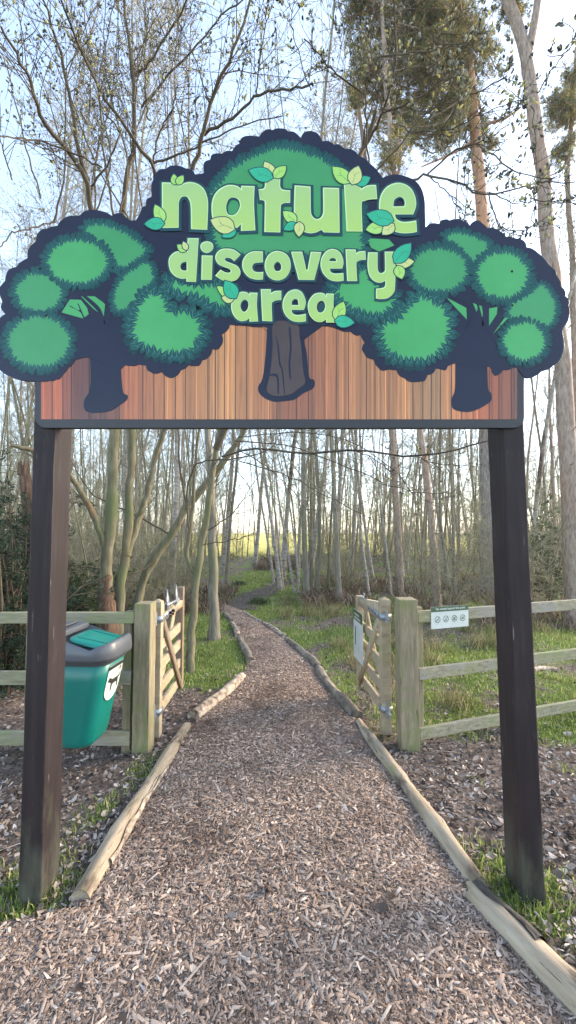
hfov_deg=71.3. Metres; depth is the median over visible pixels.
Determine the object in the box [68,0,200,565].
birch tree
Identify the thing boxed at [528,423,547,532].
sapling
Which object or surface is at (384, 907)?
dead leaves
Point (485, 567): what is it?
bare bush
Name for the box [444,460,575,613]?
bare bush
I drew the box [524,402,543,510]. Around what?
bare tree
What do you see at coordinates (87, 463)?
bare tree
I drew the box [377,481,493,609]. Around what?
bare bush
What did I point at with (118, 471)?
sapling
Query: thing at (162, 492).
bare tree
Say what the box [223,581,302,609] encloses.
dirt trail
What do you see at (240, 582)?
rush clump
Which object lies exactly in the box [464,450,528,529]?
sapling
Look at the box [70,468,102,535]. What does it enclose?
sapling
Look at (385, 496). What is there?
sapling
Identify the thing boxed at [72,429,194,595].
sapling
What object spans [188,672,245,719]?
log
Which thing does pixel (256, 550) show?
birch tree
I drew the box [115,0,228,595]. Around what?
birch tree
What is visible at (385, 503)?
sapling
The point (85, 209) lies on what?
birch tree
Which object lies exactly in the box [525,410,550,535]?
sapling
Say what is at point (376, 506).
sapling
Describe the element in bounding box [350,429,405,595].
birch tree
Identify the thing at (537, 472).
sapling
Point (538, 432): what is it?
bare tree
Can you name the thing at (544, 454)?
bare tree
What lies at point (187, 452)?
sapling
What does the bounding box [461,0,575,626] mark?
pine tree
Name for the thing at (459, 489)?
sapling
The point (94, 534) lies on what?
bare bush
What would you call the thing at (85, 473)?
sapling
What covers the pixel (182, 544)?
bare bush
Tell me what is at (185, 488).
sapling
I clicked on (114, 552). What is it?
bare bush
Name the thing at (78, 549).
bare bush
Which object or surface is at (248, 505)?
bare tree
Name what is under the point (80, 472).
bare tree
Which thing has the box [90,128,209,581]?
bare tree
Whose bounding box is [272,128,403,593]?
sapling
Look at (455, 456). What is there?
bare tree
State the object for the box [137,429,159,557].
bare tree
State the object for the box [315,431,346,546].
sapling
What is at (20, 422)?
bare tree
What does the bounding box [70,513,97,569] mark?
bare bush
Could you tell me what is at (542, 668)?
log
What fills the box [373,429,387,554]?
pine tree
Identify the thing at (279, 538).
bare bush
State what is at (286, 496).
sapling
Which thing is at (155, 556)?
willow tree
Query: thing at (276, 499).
bare tree
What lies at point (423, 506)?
sapling
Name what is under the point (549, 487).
sapling
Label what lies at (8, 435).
sapling
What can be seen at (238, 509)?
sapling
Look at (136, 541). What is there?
bare bush
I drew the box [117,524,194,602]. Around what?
bare bush
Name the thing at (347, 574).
bare bush
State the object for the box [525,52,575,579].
birch tree
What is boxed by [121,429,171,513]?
birch tree
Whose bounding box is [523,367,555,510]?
pine tree
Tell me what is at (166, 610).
wooden gate
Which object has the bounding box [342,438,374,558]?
sapling
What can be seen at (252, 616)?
log
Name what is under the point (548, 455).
bare tree
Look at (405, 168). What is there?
birch tree
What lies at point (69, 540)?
bare bush
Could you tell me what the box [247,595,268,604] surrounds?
rush clump
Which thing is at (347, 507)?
sapling
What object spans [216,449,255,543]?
sapling
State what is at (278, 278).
entrance sign
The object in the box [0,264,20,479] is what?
sapling
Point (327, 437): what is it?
birch tree
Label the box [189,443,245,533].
bare tree
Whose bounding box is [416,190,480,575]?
sapling
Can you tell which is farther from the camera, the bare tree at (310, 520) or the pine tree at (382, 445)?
the pine tree at (382, 445)
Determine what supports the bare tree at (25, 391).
on the ground at (127, 759)
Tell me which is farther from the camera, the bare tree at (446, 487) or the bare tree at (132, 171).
the bare tree at (446, 487)
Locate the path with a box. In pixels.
[0,610,575,1023]
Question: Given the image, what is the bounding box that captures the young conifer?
[529,500,563,600]
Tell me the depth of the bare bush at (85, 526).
9.86 m
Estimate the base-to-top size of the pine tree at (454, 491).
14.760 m
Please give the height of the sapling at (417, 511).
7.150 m
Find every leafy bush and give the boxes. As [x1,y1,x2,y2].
[67,559,148,626]
[458,489,560,563]
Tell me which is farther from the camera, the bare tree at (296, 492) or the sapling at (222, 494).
the bare tree at (296, 492)
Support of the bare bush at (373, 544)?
on the ground at (127, 759)
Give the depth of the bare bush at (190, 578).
8.37 m
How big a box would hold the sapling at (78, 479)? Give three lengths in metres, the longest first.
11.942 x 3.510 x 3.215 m
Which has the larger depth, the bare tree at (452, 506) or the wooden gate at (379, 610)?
the bare tree at (452, 506)
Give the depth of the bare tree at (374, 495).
29.56 m
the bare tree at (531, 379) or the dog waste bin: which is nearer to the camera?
the dog waste bin
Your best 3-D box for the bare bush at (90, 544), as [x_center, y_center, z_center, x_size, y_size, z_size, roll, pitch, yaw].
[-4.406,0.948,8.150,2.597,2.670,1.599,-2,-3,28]
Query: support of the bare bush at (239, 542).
on the ground at (127, 759)
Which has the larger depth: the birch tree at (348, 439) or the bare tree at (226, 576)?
the birch tree at (348, 439)
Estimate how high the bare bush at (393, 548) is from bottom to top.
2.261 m
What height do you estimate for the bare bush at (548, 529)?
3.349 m
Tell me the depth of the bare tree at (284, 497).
28.83 m
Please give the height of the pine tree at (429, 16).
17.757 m
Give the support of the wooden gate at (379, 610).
attached to the post and rail fence at (413, 732)
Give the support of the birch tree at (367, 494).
on the ground at (127, 759)
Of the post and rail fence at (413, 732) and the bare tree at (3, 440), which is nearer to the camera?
the post and rail fence at (413, 732)
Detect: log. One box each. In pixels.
[71,722,190,900]
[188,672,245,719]
[224,612,233,621]
[230,621,239,636]
[236,636,253,662]
[242,610,262,622]
[262,622,288,637]
[284,637,322,666]
[314,665,363,718]
[354,718,487,886]
[465,879,575,1018]
[534,666,559,671]
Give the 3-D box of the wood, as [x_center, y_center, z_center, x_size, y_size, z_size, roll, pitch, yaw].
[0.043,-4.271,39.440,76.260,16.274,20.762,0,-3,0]
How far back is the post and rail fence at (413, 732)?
2.94 m
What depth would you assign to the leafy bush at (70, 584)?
5.83 m
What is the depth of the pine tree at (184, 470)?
25.33 m
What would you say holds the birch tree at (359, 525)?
on the ground at (127, 759)
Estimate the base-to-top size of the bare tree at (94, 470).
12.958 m
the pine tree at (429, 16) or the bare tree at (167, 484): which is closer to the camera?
the pine tree at (429, 16)
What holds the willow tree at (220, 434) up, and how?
on the ground at (127, 759)
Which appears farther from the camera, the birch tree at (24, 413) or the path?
the birch tree at (24, 413)
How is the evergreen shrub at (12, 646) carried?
on the ground at (127, 759)
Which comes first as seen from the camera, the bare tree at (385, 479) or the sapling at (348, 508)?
the sapling at (348, 508)
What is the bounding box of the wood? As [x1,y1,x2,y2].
[0,407,561,551]
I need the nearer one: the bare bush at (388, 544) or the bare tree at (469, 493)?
the bare bush at (388, 544)
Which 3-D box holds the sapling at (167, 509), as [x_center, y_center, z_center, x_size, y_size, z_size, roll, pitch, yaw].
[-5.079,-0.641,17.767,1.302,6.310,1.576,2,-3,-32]
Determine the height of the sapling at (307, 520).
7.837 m
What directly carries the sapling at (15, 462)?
on the ground at (127, 759)
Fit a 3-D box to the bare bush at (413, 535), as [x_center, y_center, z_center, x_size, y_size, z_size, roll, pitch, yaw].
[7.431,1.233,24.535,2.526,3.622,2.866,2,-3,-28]
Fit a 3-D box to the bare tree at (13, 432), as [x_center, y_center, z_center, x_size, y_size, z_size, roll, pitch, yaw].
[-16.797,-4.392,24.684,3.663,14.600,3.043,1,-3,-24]
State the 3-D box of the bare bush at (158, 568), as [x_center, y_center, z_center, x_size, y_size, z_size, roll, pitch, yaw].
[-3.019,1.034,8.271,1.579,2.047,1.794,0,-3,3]
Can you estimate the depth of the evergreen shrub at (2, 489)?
4.99 m
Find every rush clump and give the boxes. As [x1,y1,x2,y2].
[232,580,247,585]
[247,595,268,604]
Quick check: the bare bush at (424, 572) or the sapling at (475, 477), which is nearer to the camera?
the bare bush at (424, 572)
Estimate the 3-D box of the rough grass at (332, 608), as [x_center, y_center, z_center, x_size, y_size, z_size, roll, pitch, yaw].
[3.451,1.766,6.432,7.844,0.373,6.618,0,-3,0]
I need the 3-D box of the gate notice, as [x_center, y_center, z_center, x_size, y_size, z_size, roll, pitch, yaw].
[0.645,1.142,3.701,0.006,0.450,0.330,0,-3,-5]
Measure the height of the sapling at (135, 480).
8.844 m
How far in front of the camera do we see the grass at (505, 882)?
3.96 m
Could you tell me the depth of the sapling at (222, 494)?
13.32 m
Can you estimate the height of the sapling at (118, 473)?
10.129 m
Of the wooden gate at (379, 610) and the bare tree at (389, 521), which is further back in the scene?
the bare tree at (389, 521)
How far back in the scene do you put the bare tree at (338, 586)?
9.39 m
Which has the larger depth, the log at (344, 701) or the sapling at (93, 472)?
the sapling at (93, 472)
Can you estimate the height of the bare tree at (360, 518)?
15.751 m
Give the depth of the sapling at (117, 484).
10.99 m
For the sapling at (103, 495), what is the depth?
9.04 m
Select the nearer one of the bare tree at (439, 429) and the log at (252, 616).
the log at (252, 616)
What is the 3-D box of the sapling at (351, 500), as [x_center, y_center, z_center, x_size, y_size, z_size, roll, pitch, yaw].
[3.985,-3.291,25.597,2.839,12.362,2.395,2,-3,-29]
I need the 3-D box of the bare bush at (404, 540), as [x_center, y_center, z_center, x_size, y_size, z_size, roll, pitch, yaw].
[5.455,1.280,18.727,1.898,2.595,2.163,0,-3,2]
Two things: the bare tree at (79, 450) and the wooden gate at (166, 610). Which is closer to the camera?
the wooden gate at (166, 610)
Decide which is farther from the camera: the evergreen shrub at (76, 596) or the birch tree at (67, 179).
the birch tree at (67, 179)
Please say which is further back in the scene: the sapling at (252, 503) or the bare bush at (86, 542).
the sapling at (252, 503)
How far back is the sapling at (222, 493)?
27.10 m
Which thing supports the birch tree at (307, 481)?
on the ground at (127, 759)
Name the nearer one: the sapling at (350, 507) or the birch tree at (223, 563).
the birch tree at (223, 563)
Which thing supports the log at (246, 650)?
on the ground at (127, 759)
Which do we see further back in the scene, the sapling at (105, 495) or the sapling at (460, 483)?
the sapling at (460, 483)
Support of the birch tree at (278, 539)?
on the ground at (127, 759)
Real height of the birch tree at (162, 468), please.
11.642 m
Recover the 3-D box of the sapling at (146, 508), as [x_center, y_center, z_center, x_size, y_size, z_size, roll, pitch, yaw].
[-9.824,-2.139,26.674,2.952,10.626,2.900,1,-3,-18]
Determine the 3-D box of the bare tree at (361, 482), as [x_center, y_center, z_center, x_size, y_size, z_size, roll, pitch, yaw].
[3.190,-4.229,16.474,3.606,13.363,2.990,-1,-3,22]
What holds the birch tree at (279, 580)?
on the ground at (127, 759)
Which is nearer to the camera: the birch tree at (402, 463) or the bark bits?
the bark bits
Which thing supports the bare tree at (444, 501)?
on the ground at (127, 759)
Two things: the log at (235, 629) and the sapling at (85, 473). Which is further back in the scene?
the sapling at (85, 473)
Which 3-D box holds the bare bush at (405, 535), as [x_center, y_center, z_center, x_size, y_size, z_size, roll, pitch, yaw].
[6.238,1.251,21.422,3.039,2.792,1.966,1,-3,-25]
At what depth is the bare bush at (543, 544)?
14.31 m
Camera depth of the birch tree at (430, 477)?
12.40 m
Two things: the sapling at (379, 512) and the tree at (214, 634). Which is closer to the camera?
the tree at (214, 634)
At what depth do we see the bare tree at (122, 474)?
17.08 m
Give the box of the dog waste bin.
[62,621,131,748]
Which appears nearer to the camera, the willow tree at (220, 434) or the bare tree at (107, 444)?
the willow tree at (220, 434)
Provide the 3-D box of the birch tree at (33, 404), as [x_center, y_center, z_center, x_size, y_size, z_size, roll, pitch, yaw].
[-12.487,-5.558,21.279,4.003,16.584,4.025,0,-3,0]
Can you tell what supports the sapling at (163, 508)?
on the ground at (127, 759)
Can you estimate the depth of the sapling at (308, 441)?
13.17 m
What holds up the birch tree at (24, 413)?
on the ground at (127, 759)
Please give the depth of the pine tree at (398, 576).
10.19 m
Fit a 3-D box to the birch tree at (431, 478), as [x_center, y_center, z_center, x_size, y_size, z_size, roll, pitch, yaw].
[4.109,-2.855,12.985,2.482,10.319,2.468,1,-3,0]
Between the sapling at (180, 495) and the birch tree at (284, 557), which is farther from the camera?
the sapling at (180, 495)
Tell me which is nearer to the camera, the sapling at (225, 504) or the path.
the path
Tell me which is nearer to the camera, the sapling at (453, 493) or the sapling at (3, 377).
the sapling at (3, 377)
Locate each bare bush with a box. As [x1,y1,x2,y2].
[0,477,97,588]
[5,472,157,573]
[6,477,134,600]
[12,504,96,572]
[15,485,157,590]
[68,516,162,611]
[68,519,94,596]
[69,507,140,581]
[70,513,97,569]
[73,517,155,583]
[77,505,171,605]
[95,516,162,563]
[106,477,231,599]
[113,511,184,609]
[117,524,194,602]
[151,502,223,602]
[153,502,195,561]
[160,516,205,573]
[217,518,254,557]
[264,521,301,555]
[299,468,385,591]
[308,526,391,590]
[332,508,378,565]
[340,519,358,550]
[363,530,381,554]
[372,519,425,571]
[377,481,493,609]
[379,529,403,561]
[383,517,423,560]
[388,467,560,618]
[391,509,435,559]
[391,511,425,559]
[427,505,478,567]
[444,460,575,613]
[528,503,561,565]
[528,514,560,571]
[540,492,561,563]
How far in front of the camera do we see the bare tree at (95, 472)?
21.12 m
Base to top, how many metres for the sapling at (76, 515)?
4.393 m
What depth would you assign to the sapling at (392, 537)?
11.65 m
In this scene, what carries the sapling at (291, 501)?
on the ground at (127, 759)
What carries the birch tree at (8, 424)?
on the ground at (127, 759)
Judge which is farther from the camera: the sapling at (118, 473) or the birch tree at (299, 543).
the sapling at (118, 473)
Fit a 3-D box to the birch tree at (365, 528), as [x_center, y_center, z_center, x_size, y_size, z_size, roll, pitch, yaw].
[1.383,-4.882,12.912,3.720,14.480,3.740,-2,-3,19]
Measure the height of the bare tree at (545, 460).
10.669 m
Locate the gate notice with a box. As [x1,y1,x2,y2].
[353,608,362,665]
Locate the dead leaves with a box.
[0,589,575,1023]
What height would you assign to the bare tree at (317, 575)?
14.879 m
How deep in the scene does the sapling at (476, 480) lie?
14.26 m
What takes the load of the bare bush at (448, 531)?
on the ground at (127, 759)
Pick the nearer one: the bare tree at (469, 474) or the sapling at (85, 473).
the sapling at (85, 473)
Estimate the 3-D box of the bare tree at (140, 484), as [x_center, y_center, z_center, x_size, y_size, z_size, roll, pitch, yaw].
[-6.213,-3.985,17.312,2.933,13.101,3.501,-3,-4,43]
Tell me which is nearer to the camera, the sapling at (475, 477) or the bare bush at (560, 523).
the bare bush at (560, 523)
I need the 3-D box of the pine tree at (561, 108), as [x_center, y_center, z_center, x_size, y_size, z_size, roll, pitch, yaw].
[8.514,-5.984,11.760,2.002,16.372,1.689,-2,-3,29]
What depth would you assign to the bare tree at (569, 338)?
17.11 m
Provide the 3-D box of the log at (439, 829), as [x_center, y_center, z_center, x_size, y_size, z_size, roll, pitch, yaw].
[0.699,1.651,2.487,0.112,0.106,1.538,1,-3,-10]
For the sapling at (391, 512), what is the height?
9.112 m
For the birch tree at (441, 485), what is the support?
on the ground at (127, 759)
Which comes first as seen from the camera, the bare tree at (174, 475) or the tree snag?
the tree snag
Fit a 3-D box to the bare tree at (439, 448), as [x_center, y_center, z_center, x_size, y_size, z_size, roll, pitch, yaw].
[3.970,-3.825,10.317,3.039,11.886,3.781,1,-3,-12]
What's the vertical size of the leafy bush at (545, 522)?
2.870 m
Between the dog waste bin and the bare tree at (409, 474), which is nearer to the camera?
the dog waste bin
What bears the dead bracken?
on the ground at (127, 759)
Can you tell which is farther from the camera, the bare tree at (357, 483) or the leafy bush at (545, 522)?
the bare tree at (357, 483)
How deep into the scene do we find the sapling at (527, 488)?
10.03 m
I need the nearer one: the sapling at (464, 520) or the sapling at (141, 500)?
the sapling at (141, 500)
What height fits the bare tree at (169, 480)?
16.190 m
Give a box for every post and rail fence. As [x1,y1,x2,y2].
[0,601,155,755]
[395,597,575,752]
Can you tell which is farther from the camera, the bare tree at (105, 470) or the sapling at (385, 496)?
the sapling at (385, 496)
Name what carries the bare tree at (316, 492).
on the ground at (127, 759)
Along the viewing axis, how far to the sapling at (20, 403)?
7.79 m
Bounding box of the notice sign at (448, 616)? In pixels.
[431,605,468,628]
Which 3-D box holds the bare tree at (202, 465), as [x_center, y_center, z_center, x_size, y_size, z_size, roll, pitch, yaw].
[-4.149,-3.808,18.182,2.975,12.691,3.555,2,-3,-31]
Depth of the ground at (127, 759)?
2.96 m
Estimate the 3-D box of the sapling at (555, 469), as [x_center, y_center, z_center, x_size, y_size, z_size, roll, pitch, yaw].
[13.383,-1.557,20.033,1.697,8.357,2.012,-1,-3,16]
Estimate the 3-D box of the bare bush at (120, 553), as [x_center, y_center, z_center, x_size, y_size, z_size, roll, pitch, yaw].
[-3.285,0.941,8.098,1.995,2.273,1.758,-3,-4,43]
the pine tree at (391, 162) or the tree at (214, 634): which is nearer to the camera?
the tree at (214, 634)
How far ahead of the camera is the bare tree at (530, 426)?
19.11 m
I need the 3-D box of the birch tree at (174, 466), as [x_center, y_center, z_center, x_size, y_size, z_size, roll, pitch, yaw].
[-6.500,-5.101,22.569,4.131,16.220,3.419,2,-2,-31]
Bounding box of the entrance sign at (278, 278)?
[0,128,569,907]
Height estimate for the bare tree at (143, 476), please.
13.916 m
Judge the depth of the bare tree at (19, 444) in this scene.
14.33 m
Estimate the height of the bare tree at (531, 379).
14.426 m
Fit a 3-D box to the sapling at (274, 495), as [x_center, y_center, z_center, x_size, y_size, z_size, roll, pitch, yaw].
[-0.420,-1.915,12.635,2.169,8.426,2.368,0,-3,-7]
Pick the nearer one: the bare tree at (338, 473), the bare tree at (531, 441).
the bare tree at (338, 473)
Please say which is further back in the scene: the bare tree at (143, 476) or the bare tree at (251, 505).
the bare tree at (251, 505)
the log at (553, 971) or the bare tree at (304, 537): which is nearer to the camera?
the log at (553, 971)
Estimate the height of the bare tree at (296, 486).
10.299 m
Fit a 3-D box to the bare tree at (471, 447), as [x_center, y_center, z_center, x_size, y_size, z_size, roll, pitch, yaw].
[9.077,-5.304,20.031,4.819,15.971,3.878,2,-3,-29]
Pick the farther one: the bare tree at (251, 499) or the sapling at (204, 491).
the bare tree at (251, 499)
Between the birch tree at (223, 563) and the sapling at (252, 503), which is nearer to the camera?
the birch tree at (223, 563)
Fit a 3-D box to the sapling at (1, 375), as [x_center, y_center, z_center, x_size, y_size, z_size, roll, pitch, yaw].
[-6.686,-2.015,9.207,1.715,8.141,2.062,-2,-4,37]
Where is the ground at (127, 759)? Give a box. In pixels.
[0,533,575,965]
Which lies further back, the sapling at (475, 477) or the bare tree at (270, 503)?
the bare tree at (270, 503)
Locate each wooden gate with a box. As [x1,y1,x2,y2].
[154,584,184,737]
[356,592,392,734]
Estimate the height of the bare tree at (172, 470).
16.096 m
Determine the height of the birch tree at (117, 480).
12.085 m
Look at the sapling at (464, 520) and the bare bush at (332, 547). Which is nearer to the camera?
the bare bush at (332, 547)
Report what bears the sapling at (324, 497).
on the ground at (127, 759)
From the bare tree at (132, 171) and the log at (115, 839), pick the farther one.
the bare tree at (132, 171)
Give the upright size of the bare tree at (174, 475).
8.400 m
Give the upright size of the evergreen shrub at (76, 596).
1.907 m
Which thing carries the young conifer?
on the ground at (127, 759)
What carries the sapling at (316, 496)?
on the ground at (127, 759)
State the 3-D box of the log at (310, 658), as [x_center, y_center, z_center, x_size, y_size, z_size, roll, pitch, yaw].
[0.174,1.792,5.150,0.109,0.117,1.325,1,-3,-16]
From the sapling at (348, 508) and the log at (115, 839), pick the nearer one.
the log at (115, 839)
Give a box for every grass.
[0,565,575,958]
[269,591,575,713]
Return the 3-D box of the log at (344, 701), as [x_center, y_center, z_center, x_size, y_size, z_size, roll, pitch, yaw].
[0.449,1.728,3.917,0.118,0.111,1.227,1,-3,-12]
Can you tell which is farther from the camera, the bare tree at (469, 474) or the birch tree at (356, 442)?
the bare tree at (469, 474)
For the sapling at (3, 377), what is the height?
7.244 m
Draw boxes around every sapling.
[0,229,33,554]
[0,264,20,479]
[0,302,32,529]
[0,302,89,508]
[0,304,30,573]
[0,377,31,487]
[0,400,33,518]
[3,400,33,526]
[8,436,90,565]
[31,432,120,593]
[68,429,105,577]
[70,454,107,554]
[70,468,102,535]
[71,450,97,542]
[72,429,106,558]
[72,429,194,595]
[75,429,127,580]
[78,429,166,592]
[85,434,163,554]
[88,440,143,533]
[94,430,122,567]
[114,431,164,545]
[121,438,148,555]
[132,430,185,584]
[136,429,236,591]
[149,429,223,574]
[160,430,205,548]
[161,443,179,561]
[183,429,231,555]
[196,437,236,555]
[199,430,253,547]
[216,433,235,548]
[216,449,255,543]
[223,429,252,551]
[236,443,263,545]
[239,429,337,579]
[240,429,308,586]
[255,436,306,570]
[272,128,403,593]
[279,429,359,558]
[291,431,329,565]
[300,430,329,539]
[305,434,337,552]
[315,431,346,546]
[332,446,357,551]
[334,434,357,548]
[336,430,365,530]
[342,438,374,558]
[366,438,387,547]
[368,479,382,553]
[370,433,393,544]
[372,429,416,557]
[377,435,405,545]
[379,429,461,590]
[379,430,443,583]
[398,438,431,563]
[399,458,414,558]
[401,429,473,571]
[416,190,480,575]
[435,432,475,558]
[436,429,472,546]
[444,429,528,575]
[453,432,477,562]
[456,494,477,555]
[461,429,480,542]
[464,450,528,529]
[466,430,556,593]
[524,403,560,542]
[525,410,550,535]
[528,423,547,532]
[530,454,560,565]
[541,405,560,536]
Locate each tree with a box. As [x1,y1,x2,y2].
[0,0,140,475]
[0,0,348,669]
[0,3,144,522]
[0,213,86,506]
[0,220,98,559]
[0,381,19,473]
[0,381,25,453]
[0,383,22,519]
[1,124,107,506]
[1,382,19,503]
[2,240,76,453]
[2,259,33,513]
[2,377,34,493]
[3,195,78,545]
[3,253,97,537]
[9,244,96,546]
[26,0,192,594]
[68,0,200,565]
[68,429,309,609]
[72,432,105,541]
[73,429,134,520]
[73,430,104,558]
[74,429,104,519]
[74,430,107,532]
[75,194,150,505]
[76,429,108,511]
[80,429,105,517]
[84,429,151,551]
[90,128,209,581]
[90,430,169,540]
[91,429,147,564]
[93,181,198,550]
[98,429,141,522]
[106,431,163,562]
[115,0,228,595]
[119,429,161,569]
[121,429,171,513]
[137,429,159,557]
[141,436,203,522]
[144,429,224,561]
[149,429,201,539]
[151,429,182,557]
[152,429,193,525]
[152,433,183,529]
[154,430,197,530]
[163,0,246,640]
[165,429,204,515]
[169,135,272,584]
[169,429,285,582]
[170,0,575,672]
[172,429,232,554]
[180,431,195,530]
[188,86,250,575]
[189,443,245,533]
[190,430,243,560]
[191,429,230,560]
[199,429,225,529]
[212,5,368,593]
[213,429,307,589]
[221,429,248,557]
[225,429,291,583]
[232,429,267,556]
[234,430,272,546]
[236,4,346,591]
[236,438,261,557]
[239,77,276,567]
[239,429,288,588]
[239,429,300,592]
[242,432,290,555]
[246,429,311,594]
[248,0,388,595]
[265,441,297,533]
[268,456,296,550]
[273,433,313,523]
[275,433,309,556]
[280,71,369,581]
[281,25,386,578]
[282,434,346,533]
[286,429,379,551]
[287,429,325,575]
[287,429,328,553]
[289,1,375,577]
[293,429,329,521]
[295,127,388,580]
[296,8,371,598]
[317,429,382,595]
[321,429,354,506]
[328,0,520,597]
[329,110,379,569]
[329,429,392,570]
[329,431,385,513]
[330,429,388,564]
[331,0,449,606]
[337,79,411,595]
[348,429,441,566]
[350,429,381,550]
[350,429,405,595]
[353,431,374,550]
[358,63,447,580]
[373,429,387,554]
[375,431,407,546]
[380,76,485,589]
[381,429,412,558]
[382,429,456,569]
[386,429,433,556]
[398,429,461,581]
[399,429,426,531]
[399,429,478,572]
[401,176,500,513]
[407,429,476,570]
[410,429,477,555]
[423,429,454,559]
[424,142,505,595]
[425,174,545,491]
[431,440,472,551]
[432,434,465,548]
[437,429,477,565]
[437,429,480,541]
[442,433,478,534]
[447,430,480,531]
[451,431,458,556]
[457,429,480,528]
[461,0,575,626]
[464,189,556,579]
[483,140,559,577]
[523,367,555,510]
[524,387,544,511]
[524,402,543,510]
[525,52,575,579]
[525,394,557,528]
[526,232,567,576]
[526,376,560,543]
[527,218,575,499]
[527,297,567,517]
[529,366,558,498]
[529,376,561,535]
[531,420,560,512]
[539,47,575,425]
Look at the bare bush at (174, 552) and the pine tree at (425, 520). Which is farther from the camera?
the pine tree at (425, 520)
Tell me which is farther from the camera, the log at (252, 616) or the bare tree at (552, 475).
the bare tree at (552, 475)
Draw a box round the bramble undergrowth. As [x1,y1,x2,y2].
[85,548,563,603]
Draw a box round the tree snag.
[17,458,31,669]
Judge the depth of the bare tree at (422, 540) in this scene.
14.71 m
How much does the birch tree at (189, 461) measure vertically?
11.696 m
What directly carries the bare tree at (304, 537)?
on the ground at (127, 759)
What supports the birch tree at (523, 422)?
on the ground at (127, 759)
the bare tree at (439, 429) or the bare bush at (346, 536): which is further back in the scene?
the bare bush at (346, 536)
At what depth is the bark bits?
2.30 m
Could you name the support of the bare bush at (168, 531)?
on the ground at (127, 759)
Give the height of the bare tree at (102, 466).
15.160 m
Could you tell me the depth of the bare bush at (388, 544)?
19.87 m
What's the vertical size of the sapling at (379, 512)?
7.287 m
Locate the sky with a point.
(552, 12)
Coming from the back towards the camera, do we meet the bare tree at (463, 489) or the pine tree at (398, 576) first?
the bare tree at (463, 489)
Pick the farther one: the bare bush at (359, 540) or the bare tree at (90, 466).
the bare tree at (90, 466)
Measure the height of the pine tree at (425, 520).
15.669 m
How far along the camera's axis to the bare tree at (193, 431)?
12.31 m
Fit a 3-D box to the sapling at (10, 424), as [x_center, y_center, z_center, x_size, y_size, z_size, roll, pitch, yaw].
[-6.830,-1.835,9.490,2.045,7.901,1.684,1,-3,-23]
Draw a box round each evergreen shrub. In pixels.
[0,447,119,700]
[0,462,31,605]
[5,548,115,611]
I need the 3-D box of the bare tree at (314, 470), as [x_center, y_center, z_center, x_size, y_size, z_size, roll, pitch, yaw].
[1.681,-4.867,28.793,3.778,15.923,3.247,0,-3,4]
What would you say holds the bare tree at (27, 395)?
on the ground at (127, 759)
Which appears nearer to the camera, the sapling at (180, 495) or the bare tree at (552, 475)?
the bare tree at (552, 475)
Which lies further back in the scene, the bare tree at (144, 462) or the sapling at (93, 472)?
the sapling at (93, 472)
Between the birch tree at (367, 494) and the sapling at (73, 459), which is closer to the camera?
the sapling at (73, 459)
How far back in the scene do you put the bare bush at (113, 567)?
7.44 m
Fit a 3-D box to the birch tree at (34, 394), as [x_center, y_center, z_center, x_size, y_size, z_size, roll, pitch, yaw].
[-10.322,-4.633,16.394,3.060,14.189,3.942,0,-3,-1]
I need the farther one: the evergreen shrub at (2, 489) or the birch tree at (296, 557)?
the birch tree at (296, 557)
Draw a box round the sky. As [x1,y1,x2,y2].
[0,0,575,532]
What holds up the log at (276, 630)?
on the ground at (127, 759)
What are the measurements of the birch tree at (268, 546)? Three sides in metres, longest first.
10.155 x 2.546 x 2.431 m
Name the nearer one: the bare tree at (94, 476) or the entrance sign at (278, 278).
the entrance sign at (278, 278)
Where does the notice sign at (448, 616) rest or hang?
attached to the post and rail fence at (413, 732)
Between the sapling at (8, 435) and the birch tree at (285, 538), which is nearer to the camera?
the sapling at (8, 435)
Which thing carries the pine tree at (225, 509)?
on the ground at (127, 759)
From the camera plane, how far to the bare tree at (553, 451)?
25.15 m
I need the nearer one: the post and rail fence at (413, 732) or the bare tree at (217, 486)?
the post and rail fence at (413, 732)
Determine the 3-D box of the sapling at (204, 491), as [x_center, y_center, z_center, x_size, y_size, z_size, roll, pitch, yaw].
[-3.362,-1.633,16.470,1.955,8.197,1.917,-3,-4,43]
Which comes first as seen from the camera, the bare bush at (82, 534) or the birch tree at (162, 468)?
the bare bush at (82, 534)
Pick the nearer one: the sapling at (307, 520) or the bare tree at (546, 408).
the sapling at (307, 520)
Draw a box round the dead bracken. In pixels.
[93,554,575,630]
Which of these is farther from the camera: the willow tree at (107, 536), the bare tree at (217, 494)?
the bare tree at (217, 494)
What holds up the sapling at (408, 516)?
on the ground at (127, 759)
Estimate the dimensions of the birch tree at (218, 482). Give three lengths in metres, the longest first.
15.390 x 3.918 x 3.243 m
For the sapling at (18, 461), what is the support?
on the ground at (127, 759)
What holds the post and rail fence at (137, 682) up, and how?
on the ground at (127, 759)
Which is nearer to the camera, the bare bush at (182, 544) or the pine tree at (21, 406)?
the bare bush at (182, 544)
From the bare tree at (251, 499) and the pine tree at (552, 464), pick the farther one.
the bare tree at (251, 499)
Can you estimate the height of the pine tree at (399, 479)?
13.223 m
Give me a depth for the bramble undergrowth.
13.52 m
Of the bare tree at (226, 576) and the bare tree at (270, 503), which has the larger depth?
the bare tree at (270, 503)
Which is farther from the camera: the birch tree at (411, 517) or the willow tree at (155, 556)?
the birch tree at (411, 517)
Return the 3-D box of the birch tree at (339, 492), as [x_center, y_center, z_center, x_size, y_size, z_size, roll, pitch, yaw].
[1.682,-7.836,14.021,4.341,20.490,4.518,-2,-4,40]
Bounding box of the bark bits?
[0,589,575,1022]
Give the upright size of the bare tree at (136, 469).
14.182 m
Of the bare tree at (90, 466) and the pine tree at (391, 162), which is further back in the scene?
the bare tree at (90, 466)

